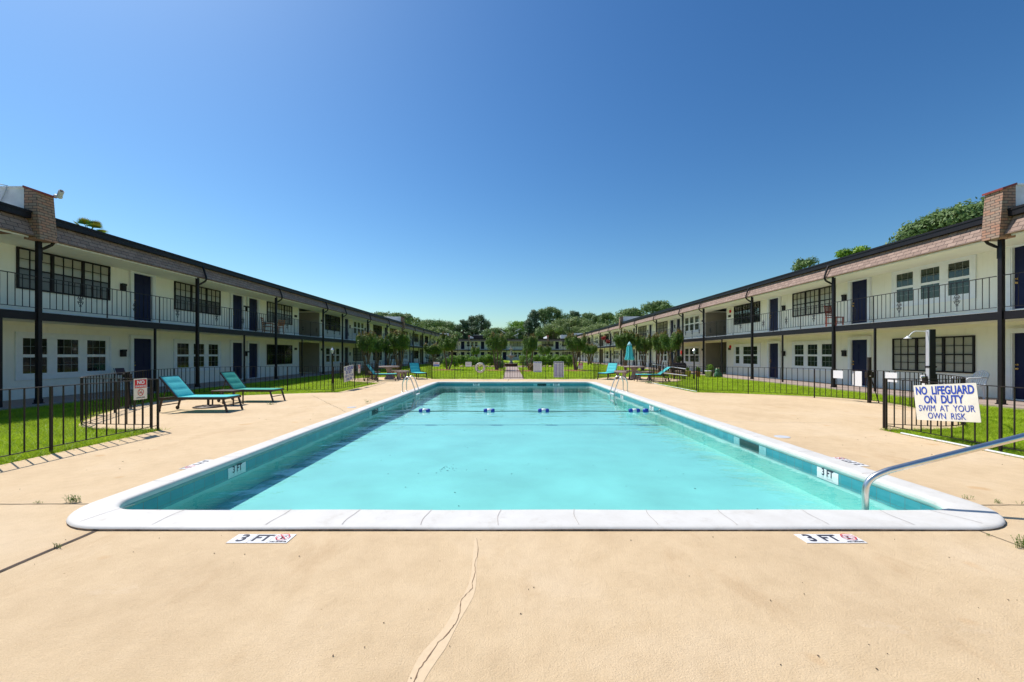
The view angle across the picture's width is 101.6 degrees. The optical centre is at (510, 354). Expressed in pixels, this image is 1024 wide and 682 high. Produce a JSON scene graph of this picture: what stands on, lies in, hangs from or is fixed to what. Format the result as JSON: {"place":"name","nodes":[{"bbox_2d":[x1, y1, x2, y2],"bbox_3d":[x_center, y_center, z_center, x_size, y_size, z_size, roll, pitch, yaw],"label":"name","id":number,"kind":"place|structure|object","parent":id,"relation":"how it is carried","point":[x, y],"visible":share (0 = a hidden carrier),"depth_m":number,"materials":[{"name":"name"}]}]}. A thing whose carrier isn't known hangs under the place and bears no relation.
{"place":"outdoors","nodes":[
{"label":"outdoors","id":0,"kind":"place"},
{"bbox_2d":[0,362,427,410],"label":"walkway","id":1,"kind":"structure","parent":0,"point":[15,404],"depth_m":14.79,"materials":[{"name":"grey concrete"}]},
{"bbox_2d":[0,361,1023,464],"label":"lawn ground","id":2,"kind":"structure","parent":0,"point":[287,393],"depth_m":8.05,"materials":[{"name":"plant"}]},
{"bbox_2d":[0,379,158,456],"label":"metal fence","id":3,"kind":"object","parent":2,"relation":"on","point":[51,446],"visible":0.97,"depth_m":6.42,"materials":[{"name":"metal"}]},
{"bbox_2d":[134,378,146,399],"bbox_3d":[-6.665,0.620,7.520,0.011,0.375,0.270,0,0,0],"label":"no smoking sign","id":4,"kind":"object","parent":3,"relation":"attached to","point":[140,388],"visible":1,"depth_m":7.52,"materials":[{"name":"red paint"}]},
{"bbox_2d":[72,217,107,232],"bbox_3d":[-31.471,-4.644,31.133,2.398,10.959,2.263,0,0,-32],"label":"oak tree","id":5,"kind":"object","parent":2,"relation":"on","point":[92,223],"visible":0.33,"depth_m":30.89,"materials":[{"name":"green plant"}]},
{"bbox_2d":[0,185,455,406],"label":"apartment building","id":6,"kind":"structure","parent":2,"relation":"on","point":[77,301],"depth_m":16.17,"materials":[{"name":"paint"}]},
{"bbox_2d":[14,331,110,380],"bbox_3d":[-15.074,0.045,14.220,0.045,1.500,3.040,0,0,0],"label":"window","id":7,"kind":"structure","parent":6,"relation":"in","point":[63,355],"depth_m":14.09,"materials":[{"name":"white glass"}]},
{"bbox_2d":[16,246,110,300],"bbox_3d":[-15.071,-2.665,14.220,0.052,1.270,2.960,0,0,0],"label":"window","id":8,"kind":"structure","parent":6,"relation":"in","point":[57,267],"depth_m":14.11,"materials":[{"name":"black glass"}]},
{"bbox_2d":[129,334,153,388],"bbox_3d":[-15.032,0.292,17.070,0.130,2.175,1.150,0,0,0],"label":"door","id":9,"kind":"structure","parent":6,"relation":"in","point":[141,347],"depth_m":17.06,"materials":[{"name":"blue paint"}]},
{"bbox_2d":[129,271,155,321],"bbox_3d":[-15.032,-2.318,17.070,0.130,2.175,1.150,0,0,0],"label":"door","id":10,"kind":"structure","parent":6,"relation":"in","point":[142,283],"depth_m":17.11,"materials":[{"name":"blue paint"}]},
{"bbox_2d":[173,339,220,371],"bbox_3d":[-15.074,0.045,20.200,0.045,1.500,3.040,0,0,0],"label":"window","id":11,"kind":"structure","parent":6,"relation":"in","point":[183,349],"depth_m":19.90,"materials":[{"name":"white glass"}]},
{"bbox_2d":[174,281,220,314],"bbox_3d":[-15.071,-2.665,20.200,0.052,1.270,2.960,0,0,0],"label":"window","id":12,"kind":"structure","parent":6,"relation":"in","point":[182,291],"depth_m":19.93,"materials":[{"name":"black glass"}]},
{"bbox_2d":[230,340,242,378],"bbox_3d":[-15.032,0.292,23.000,0.130,2.175,1.150,0,0,0],"label":"door","id":13,"kind":"structure","parent":6,"relation":"in","point":[236,346],"depth_m":23.06,"materials":[{"name":"blue paint"}]},
{"bbox_2d":[230,293,244,330],"bbox_3d":[-15.032,-2.318,23.000,0.130,2.175,1.150,0,0,0],"label":"door","id":14,"kind":"structure","parent":6,"relation":"in","point":[237,301],"depth_m":23.06,"materials":[{"name":"blue paint"}]},
{"bbox_2d":[246,341,259,378],"bbox_3d":[-15.032,0.292,24.400,0.130,2.175,1.150,0,0,0],"label":"door","id":15,"kind":"structure","parent":6,"relation":"in","point":[253,358],"depth_m":24.40,"materials":[{"name":"blue paint"}]},
{"bbox_2d":[246,297,259,331],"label":"door","id":16,"kind":"structure","parent":6,"relation":"in","point":[253,303],"depth_m":24.40,"materials":[{"name":"blue paint"}]},
{"bbox_2d":[267,344,291,364],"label":"window","id":17,"kind":"structure","parent":6,"relation":"in","point":[284,352],"depth_m":27.35,"materials":[{"name":"black glass"}]},
{"bbox_2d":[267,301,291,324],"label":"window","id":18,"kind":"structure","parent":6,"relation":"in","point":[283,311],"depth_m":27.32,"materials":[{"name":"glass"}]},
{"bbox_2d":[325,314,339,330],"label":"window","id":19,"kind":"structure","parent":6,"relation":"in","point":[329,319],"depth_m":35.58,"materials":[{"name":"black glass"}]},
{"bbox_2d":[325,346,340,363],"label":"window","id":20,"kind":"structure","parent":6,"relation":"in","point":[337,350],"depth_m":35.57,"materials":[{"name":"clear glass"}]},
{"bbox_2d":[356,330,377,367],"bbox_3d":[-10.316,-0.145,30.010,1.744,3.309,1.730,0,0,-11],"label":"crape myrtle","id":21,"kind":"object","parent":2,"relation":"on","point":[366,342],"visible":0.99,"depth_m":29.61,"materials":[{"name":"green plant"}]},
{"bbox_2d":[372,332,387,365],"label":"crape myrtle","id":22,"kind":"object","parent":2,"relation":"on","point":[381,343],"visible":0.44,"depth_m":34.35,"materials":[{"name":"green plant"}]},
{"bbox_2d":[383,338,394,365],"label":"crape myrtle","id":23,"kind":"object","parent":2,"relation":"on","point":[387,349],"visible":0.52,"depth_m":40.66,"materials":[{"name":"green plant"}]},
{"bbox_2d":[423,343,442,365],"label":"crape myrtle","id":24,"kind":"object","parent":2,"relation":"on","point":[433,349],"visible":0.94,"depth_m":50.55,"materials":[{"name":"green plant"}]},
{"bbox_2d":[420,318,448,328],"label":"broadleaf tree","id":25,"kind":"object","parent":2,"relation":"on","point":[433,323],"visible":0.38,"depth_m":132.37,"materials":[{"name":"green plant"}]},
{"bbox_2d":[455,319,471,337],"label":"tree","id":26,"kind":"object","parent":2,"relation":"on","point":[463,324],"visible":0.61,"depth_m":137.17,"materials":[{"name":"green plant"}]},
{"bbox_2d":[470,313,490,334],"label":"broadleaf tree","id":27,"kind":"object","parent":2,"relation":"on","point":[478,322],"visible":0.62,"depth_m":137.17,"materials":[{"name":"green plant"}]},
{"bbox_2d":[450,336,572,359],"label":"apartment building","id":28,"kind":"structure","parent":2,"relation":"on","point":[557,345],"depth_m":104.77,"materials":[{"name":"paint"}]},
{"bbox_2d":[355,366,669,371],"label":"grass","id":29,"kind":"structure","parent":2,"relation":"on","point":[471,369],"depth_m":39.77,"materials":[{"name":"green plant"}]},
{"bbox_2d":[291,371,734,379],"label":"grass","id":30,"kind":"structure","parent":2,"relation":"on","point":[500,374],"depth_m":27.83,"materials":[{"name":"green plant"}]},
{"bbox_2d":[503,321,525,336],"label":"broadleaf tree","id":31,"kind":"object","parent":2,"relation":"on","point":[517,324],"visible":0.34,"depth_m":148.15,"materials":[{"name":"green plant"}]},
{"bbox_2d":[25,378,1006,409],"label":"grass","id":32,"kind":"structure","parent":2,"relation":"on","point":[739,386],"depth_m":16.98,"materials":[{"name":"green plant"}]},
{"bbox_2d":[520,319,534,337],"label":"pine tree","id":33,"kind":"object","parent":2,"relation":"on","point":[527,327],"visible":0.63,"depth_m":139.50,"materials":[{"name":"green plant"}]},
{"bbox_2d":[524,309,541,333],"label":"pine tree","id":34,"kind":"object","parent":2,"relation":"on","point":[533,314],"visible":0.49,"depth_m":144.22,"materials":[{"name":"green plant"}]},
{"bbox_2d":[534,308,552,327],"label":"broadleaf tree","id":35,"kind":"object","parent":2,"relation":"on","point":[544,313],"visible":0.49,"depth_m":145.83,"materials":[{"name":"green plant"}]},
{"bbox_2d":[541,323,564,337],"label":"broadleaf tree","id":36,"kind":"object","parent":2,"relation":"on","point":[558,329],"visible":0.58,"depth_m":129.16,"materials":[{"name":"green plant"}]},
{"bbox_2d":[551,318,578,337],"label":"broadleaf tree","id":37,"kind":"object","parent":2,"relation":"on","point":[562,322],"visible":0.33,"depth_m":131.89,"materials":[{"name":"green plant"}]},
{"bbox_2d":[564,316,593,334],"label":"broadleaf tree","id":38,"kind":"object","parent":2,"relation":"on","point":[575,321],"visible":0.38,"depth_m":131.35,"materials":[{"name":"green plant"}]},
{"bbox_2d":[595,312,614,324],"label":"broadleaf tree","id":39,"kind":"object","parent":2,"relation":"on","point":[607,317],"visible":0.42,"depth_m":138.70,"materials":[{"name":"green plant"}]},
{"bbox_2d":[611,307,647,323],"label":"oak tree","id":40,"kind":"object","parent":2,"relation":"on","point":[633,311],"visible":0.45,"depth_m":86.48,"materials":[{"name":"green plant"}]},
{"bbox_2d":[640,300,673,315],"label":"oak tree","id":41,"kind":"object","parent":2,"relation":"on","point":[653,307],"visible":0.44,"depth_m":82.31,"materials":[{"name":"green plant"}]},
{"bbox_2d":[567,183,1023,404],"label":"apartment building","id":42,"kind":"structure","parent":2,"relation":"on","point":[959,287],"depth_m":16.65,"materials":[{"name":"paint"}]},
{"bbox_2d":[684,346,699,363],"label":"window","id":43,"kind":"structure","parent":42,"relation":"in","point":[688,350],"depth_m":35.47,"materials":[{"name":"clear glass"}]},
{"bbox_2d":[684,314,699,332],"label":"window","id":44,"kind":"structure","parent":42,"relation":"in","point":[692,320],"depth_m":35.28,"materials":[{"name":"white glass"}]},
{"bbox_2d":[734,301,759,324],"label":"window","id":45,"kind":"structure","parent":42,"relation":"in","point":[744,310],"depth_m":27.25,"materials":[{"name":"glass"}]},
{"bbox_2d":[734,343,760,366],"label":"window","id":46,"kind":"structure","parent":42,"relation":"in","point":[742,352],"depth_m":27.21,"materials":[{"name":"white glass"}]},
{"bbox_2d":[767,341,780,378],"bbox_3d":[15.332,0.292,24.300,0.130,2.175,1.150,0,0,0],"label":"door","id":47,"kind":"structure","parent":42,"relation":"in","point":[773,347],"depth_m":24.32,"materials":[{"name":"blue paint"}]},
{"bbox_2d":[767,296,780,331],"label":"door","id":48,"kind":"structure","parent":42,"relation":"in","point":[773,304],"depth_m":24.40,"materials":[{"name":"blue paint"}]},
{"bbox_2d":[792,340,831,370],"bbox_3d":[15.375,0.045,21.250,0.045,1.500,3.040,0,0,0],"label":"window","id":49,"kind":"structure","parent":42,"relation":"in","point":[817,354],"depth_m":21.24,"materials":[{"name":"white glass"}]},
{"bbox_2d":[792,286,831,316],"bbox_3d":[15.371,-2.665,21.250,0.052,1.270,2.960,0,0,0],"label":"window","id":50,"kind":"structure","parent":42,"relation":"in","point":[823,295],"depth_m":21.33,"materials":[{"name":"glass"}]},
{"bbox_2d":[848,336,871,386],"bbox_3d":[15.332,0.292,18.350,0.130,2.175,1.150,0,0,0],"label":"door","id":51,"kind":"structure","parent":42,"relation":"in","point":[860,347],"depth_m":18.39,"materials":[{"name":"blue paint"}]},
{"bbox_2d":[848,277,871,324],"bbox_3d":[15.332,-2.318,18.350,0.130,2.175,1.150,0,0,0],"label":"door","id":52,"kind":"structure","parent":42,"relation":"in","point":[859,288],"depth_m":18.34,"materials":[{"name":"blue paint"}]},
{"bbox_2d":[892,335,974,373],"bbox_3d":[15.371,-0.005,15.300,0.052,1.270,2.960,0,0,0],"label":"window","id":53,"kind":"structure","parent":42,"relation":"in","point":[954,354],"depth_m":14.93,"materials":[{"name":"black glass"}]},
{"bbox_2d":[891,254,976,307],"bbox_3d":[15.375,-2.615,15.300,0.045,1.500,3.040,0,0,0],"label":"window","id":54,"kind":"structure","parent":42,"relation":"in","point":[960,269],"depth_m":15.07,"materials":[{"name":"white glass"}]},
{"bbox_2d":[1006,328,1023,400],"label":"door","id":55,"kind":"structure","parent":42,"relation":"in","point":[1014,336],"depth_m":12.71,"materials":[{"name":"blue paint"}]},
{"bbox_2d":[1006,243,1023,310],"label":"door","id":56,"kind":"structure","parent":42,"relation":"in","point":[1014,254],"depth_m":12.71,"materials":[{"name":"blue paint"}]},
{"bbox_2d":[790,256,819,270],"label":"oak tree","id":57,"kind":"object","parent":2,"relation":"on","point":[801,263],"visible":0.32,"depth_m":41.26,"materials":[{"name":"green plant"}]},
{"bbox_2d":[834,245,870,257],"bbox_3d":[31.337,-4.090,37.960,3.670,11.473,3.506,0,0,31],"label":"oak tree","id":58,"kind":"object","parent":2,"relation":"on","point":[842,252],"visible":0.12,"depth_m":37.85,"materials":[{"name":"green plant"}]},
{"bbox_2d":[884,202,983,244],"bbox_3d":[28.395,-3.859,27.021,7.595,11.027,7.623,0,0,44],"label":"oak tree","id":59,"kind":"object","parent":2,"relation":"on","point":[959,213],"visible":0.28,"depth_m":26.48,"materials":[{"name":"green plant"}]},
{"bbox_2d":[920,196,984,218],"bbox_3d":[33.223,-4.772,30.128,8.198,12.832,8.649,0,0,33],"label":"oak tree","id":60,"kind":"object","parent":2,"relation":"on","point":[970,202],"depth_m":29.74,"materials":[{"name":"green plant"}]},
{"bbox_2d":[885,379,1023,451],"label":"picket fence","id":61,"kind":"object","parent":2,"relation":"on","point":[1000,413],"visible":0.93,"depth_m":6.51,"materials":[{"name":"metal"}]},
{"bbox_2d":[913,383,980,422],"bbox_3d":[7.106,0.785,6.830,0.011,0.600,1.000,0,-6,0],"label":"lifeguard sign","id":62,"kind":"object","parent":61,"relation":"attached to","point":[959,402],"visible":1,"depth_m":6.77,"materials":[{"name":"white plastic"}]},
{"bbox_2d":[0,377,1023,681],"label":"pool deck","id":63,"kind":"structure","parent":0,"point":[306,605],"depth_m":2.56,"materials":[{"name":"beige concrete"}]},
{"bbox_2d":[123,372,131,408],"bbox_3d":[-10.142,0.970,11.066,0.317,1.020,0.167,0,0,0],"label":"gate post","id":64,"kind":"object","parent":63,"relation":"on","point":[129,393],"visible":0.59,"depth_m":11.06,"materials":[{"name":"metal"}]},
{"bbox_2d":[159,375,242,412],"bbox_3d":[-7.863,0.984,10.604,1.734,0.901,0.645,0,0,-1],"label":"sun lounger","id":65,"kind":"object","parent":63,"relation":"on","point":[177,386],"visible":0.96,"depth_m":10.44,"materials":[{"name":"teal metal"}]},
{"bbox_2d":[79,366,332,428],"bbox_3d":[-9.050,0.970,12.113,4.453,1.021,8.217,0,0,0],"label":"metal railing","id":66,"kind":"object","parent":63,"relation":"on","point":[82,418],"visible":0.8,"depth_m":10.11,"materials":[{"name":"metal"}]},
{"bbox_2d":[217,371,285,401],"bbox_3d":[-7.933,0.977,12.804,1.734,0.915,0.645,0,0,2],"label":"sun lounger","id":67,"kind":"object","parent":63,"relation":"on","point":[232,379],"visible":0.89,"depth_m":12.72,"materials":[{"name":"teal metal"}]},
{"bbox_2d":[226,534,296,542],"bbox_3d":[-1.925,1.422,3.235,0.457,0.014,0.152,0,0,0],"label":"depth marker","id":68,"kind":"object","parent":63,"relation":"on","point":[262,538],"visible":1,"depth_m":3.23,"materials":[{"name":"white tile"}]},
{"bbox_2d":[333,363,377,390],"bbox_3d":[-6.772,0.970,18.850,0.159,1.021,5.531,0,0,0],"label":"metal railing","id":69,"kind":"object","parent":63,"relation":"on","point":[370,372],"visible":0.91,"depth_m":19.75,"materials":[{"name":"metal"}]},
{"bbox_2d":[344,365,353,381],"bbox_3d":[-6.666,0.770,17.220,0.011,0.624,1.020,0,4,0],"label":"lifeguard sign","id":70,"kind":"object","parent":69,"relation":"attached to","point":[349,373],"visible":1,"depth_m":17.17,"materials":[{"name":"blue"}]},
{"bbox_2d":[340,362,431,381],"bbox_3d":[-7.512,0.970,24.717,4.649,1.021,5.223,0,0,39],"label":"picket fence","id":71,"kind":"object","parent":63,"relation":"on","point":[362,363],"visible":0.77,"depth_m":25.08,"materials":[{"name":"metal"}]},
{"bbox_2d":[408,362,426,379],"bbox_3d":[-5.504,0.957,24.705,0.645,0.955,1.734,0,0,-30],"label":"sun lounger","id":72,"kind":"object","parent":63,"relation":"on","point":[414,368],"visible":0.95,"depth_m":25.10,"materials":[{"name":"teal metal"}]},
{"bbox_2d":[407,538,477,681],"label":"deck patch","id":73,"kind":"object","parent":63,"relation":"on","point":[431,660],"visible":1,"depth_m":2.10,"materials":[{"name":"beige concrete"}]},
{"bbox_2d":[431,362,503,378],"bbox_3d":[-2.510,0.970,24.500,4.249,1.021,0.032,0,0,0],"label":"picket fence","id":74,"kind":"object","parent":63,"relation":"on","point":[454,377],"visible":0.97,"depth_m":24.49,"materials":[{"name":"metal"}]},
{"bbox_2d":[0,379,1023,571],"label":"deck joints","id":75,"kind":"object","parent":63,"relation":"on","point":[20,562],"visible":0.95,"depth_m":3.05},
{"bbox_2d":[66,381,1005,530],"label":"swimming pool","id":76,"kind":"structure","parent":63,"relation":"in","point":[597,470],"depth_m":5.88,"materials":[{"name":"blue liquid"}]},
{"bbox_2d":[862,433,1023,509],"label":"stair handrail","id":77,"kind":"object","parent":76,"relation":"on","point":[870,480],"visible":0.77,"depth_m":3.85,"materials":[{"name":"silver metal"}]},
{"bbox_2d":[523,362,593,378],"bbox_3d":[2.810,0.970,24.450,4.150,1.021,0.032,0,0,1],"label":"picket fence","id":78,"kind":"object","parent":63,"relation":"on","point":[545,377],"visible":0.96,"depth_m":24.43,"materials":[{"name":"metal"}]},
{"bbox_2d":[554,361,563,376],"bbox_3d":[2.830,0.870,24.461,0.600,0.930,0.011,0,0,0],"label":"pool rules sign","id":79,"kind":"object","parent":78,"relation":"attached to","point":[558,369],"visible":1,"depth_m":24.46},
{"bbox_2d":[597,363,617,379],"bbox_3d":[5.723,0.963,24.411,0.645,0.942,1.734,0,0,36],"label":"sun lounger","id":80,"kind":"object","parent":63,"relation":"on","point":[611,368],"visible":0.91,"depth_m":24.78,"materials":[{"name":"teal metal"}]},
{"bbox_2d":[625,342,633,379],"bbox_3d":[6.720,0.350,23.550,0.572,2.160,0.495,0,0,0],"label":"parasol","id":81,"kind":"object","parent":63,"relation":"on","point":[629,356],"visible":0.97,"depth_m":23.46,"materials":[{"name":"teal fabric"}]},
{"bbox_2d":[594,362,684,380],"bbox_3d":[7.924,0.970,24.964,4.774,1.021,4.362,0,0,37],"label":"picket fence","id":82,"kind":"object","parent":63,"relation":"on","point":[632,365],"visible":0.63,"depth_m":25.36,"materials":[{"name":"metal"}]},
{"bbox_2d":[649,363,696,390],"bbox_3d":[7.250,0.970,19.253,0.161,1.021,6.336,0,0,2],"label":"metal railing","id":83,"kind":"object","parent":63,"relation":"on","point":[656,372],"visible":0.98,"depth_m":18.42,"materials":[{"name":"metal"}]},
{"bbox_2d":[794,534,866,542],"bbox_3d":[2.475,1.422,3.235,0.457,0.014,0.152,0,0,0],"label":"depth marker","id":84,"kind":"object","parent":63,"relation":"on","point":[828,538],"visible":1,"depth_m":3.23,"materials":[{"name":"white tile"}]},
{"bbox_2d":[698,367,965,427],"bbox_3d":[8.927,0.970,11.930,3.493,1.021,8.179,0,0,0],"label":"metal railing","id":85,"kind":"object","parent":63,"relation":"on","point":[962,379],"visible":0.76,"depth_m":12.23,"materials":[{"name":"metal"}]},
{"bbox_2d":[852,371,861,385],"bbox_3d":[10.483,0.725,12.620,0.006,0.450,0.340,0,0,0],"label":"notice panel","id":86,"kind":"object","parent":85,"relation":"attached to","point":[856,378],"visible":1,"depth_m":12.60,"materials":[{"name":"white plastic"}]},
{"bbox_2d":[865,357,878,402],"bbox_3d":[10.678,0.780,12.316,0.317,1.400,0.167,0,0,0],"label":"gate post","id":87,"kind":"object","parent":63,"relation":"on","point":[868,375],"visible":0.89,"depth_m":12.31,"materials":[{"name":"metal"}]},
{"bbox_2d":[903,329,936,384],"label":"shower column","id":88,"kind":"structure","parent":63,"relation":"on","point":[931,366],"depth_m":9.90,"materials":[{"name":"metal"}]},
{"bbox_2d":[900,432,1023,458],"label":"ground pipe","id":89,"kind":"object","parent":63,"relation":"on","point":[998,452],"visible":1,"depth_m":6.52,"materials":[{"name":"white plastic"}]},
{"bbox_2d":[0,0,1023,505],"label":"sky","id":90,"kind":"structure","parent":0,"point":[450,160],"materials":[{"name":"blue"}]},
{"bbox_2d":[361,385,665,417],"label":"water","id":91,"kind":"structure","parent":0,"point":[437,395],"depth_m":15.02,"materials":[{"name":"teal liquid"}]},
{"bbox_2d":[375,408,659,412],"bbox_3d":[0.205,1.525,11.360,7.800,0.120,0.120,0,0,0],"label":"float rope","id":92,"kind":"object","parent":91,"relation":"on","point":[543,410],"visible":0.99,"depth_m":11.32,"materials":[{"name":"white plastic"}]},
{"bbox_2d":[504,367,523,378],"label":"garden path","id":93,"kind":"structure","parent":0,"point":[513,372],"depth_m":31.43,"materials":[{"name":"brown concrete"}]},
{"bbox_2d":[577,361,1023,409],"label":"walkway","id":94,"kind":"structure","parent":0,"point":[991,402],"depth_m":17.49,"materials":[{"name":"grey concrete"}]},
{"bbox_2d":[950,370,989,398],"bbox_3d":[14.540,0.936,13.190,0.666,0.891,0.664,0,0,14],"label":"plastic chair","id":95,"kind":"object","parent":94,"relation":"on","point":[976,378],"visible":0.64,"depth_m":12.98,"materials":[{"name":"white plastic"}]},
{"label":"mulch bed","id":96,"kind":"structure","parent":0,"visible":0},
{"bbox_2d":[386,330,410,368],"bbox_3d":[-9.739,-0.354,36.439,2.244,3.731,2.202,0,0,-23],"label":"crape myrtle","id":97,"kind":"object","parent":96,"relation":"on","point":[399,340],"visible":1,"depth_m":36.01,"materials":[{"name":"green plant"}]},
{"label":"mulch bed","id":98,"kind":"structure","parent":0,"visible":0},
{"bbox_2d":[436,331,457,368],"bbox_3d":[-5.822,-0.320,38.900,1.972,3.670,2.305,0,0,-16],"label":"crape myrtle","id":99,"kind":"object","parent":98,"relation":"on","point":[446,342],"visible":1,"depth_m":38.71,"materials":[{"name":"green plant"}]},
{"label":"mulch bed","id":100,"kind":"structure","parent":0,"visible":0},
{"bbox_2d":[564,332,587,369],"bbox_3d":[5.838,-0.264,37.599,1.989,3.558,2.006,0,0,44],"label":"crape myrtle","id":101,"kind":"object","parent":100,"relation":"on","point":[573,342],"visible":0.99,"depth_m":37.25,"materials":[{"name":"green plant"}]},
{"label":"mulch bed","id":102,"kind":"structure","parent":0,"visible":0},
{"bbox_2d":[485,332,507,369],"bbox_3d":[-1.218,-0.302,38.223,1.992,3.622,2.030,0,0,-36],"label":"crape myrtle","id":103,"kind":"object","parent":102,"relation":"on","point":[494,343],"visible":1,"depth_m":37.90,"materials":[{"name":"green plant"}]},
{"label":"mulch bed","id":104,"kind":"structure","parent":0,"visible":0},
{"bbox_2d":[522,333,537,369],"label":"crape myrtle","id":105,"kind":"object","parent":104,"relation":"on","point":[529,343],"visible":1,"depth_m":36.46,"materials":[{"name":"green plant"}]},
{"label":"mulch bed","id":106,"kind":"structure","parent":0,"visible":0},
{"bbox_2d":[613,329,634,369],"bbox_3d":[10.105,-0.404,37.023,2.161,3.848,1.849,0,0,13],"label":"crape myrtle","id":107,"kind":"object","parent":106,"relation":"on","point":[623,340],"visible":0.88,"depth_m":36.64,"materials":[{"name":"green plant"}]},
{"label":"mulch bed","id":108,"kind":"structure","parent":0,"visible":0},
{"bbox_2d":[633,333,652,370],"bbox_3d":[11.641,-0.215,36.573,1.720,3.441,1.752,0,0,21],"label":"crape myrtle","id":109,"kind":"object","parent":108,"relation":"on","point":[643,344],"visible":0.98,"depth_m":36.33,"materials":[{"name":"green plant"}]},
{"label":"mulch bed","id":110,"kind":"structure","parent":0,"visible":0},
{"bbox_2d":[651,332,663,371],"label":"crape myrtle","id":111,"kind":"object","parent":110,"relation":"on","point":[655,341],"visible":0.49,"depth_m":33.99,"materials":[{"name":"green plant"}]},
{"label":"mulch bed","id":112,"kind":"structure","parent":0,"visible":0},
{"bbox_2d":[659,329,684,365],"bbox_3d":[12.220,-0.250,31.640,1.783,3.513,1.816,0,0,41],"label":"crape myrtle","id":113,"kind":"object","parent":112,"relation":"on","point":[674,341],"visible":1,"depth_m":31.38,"materials":[{"name":"green plant"}]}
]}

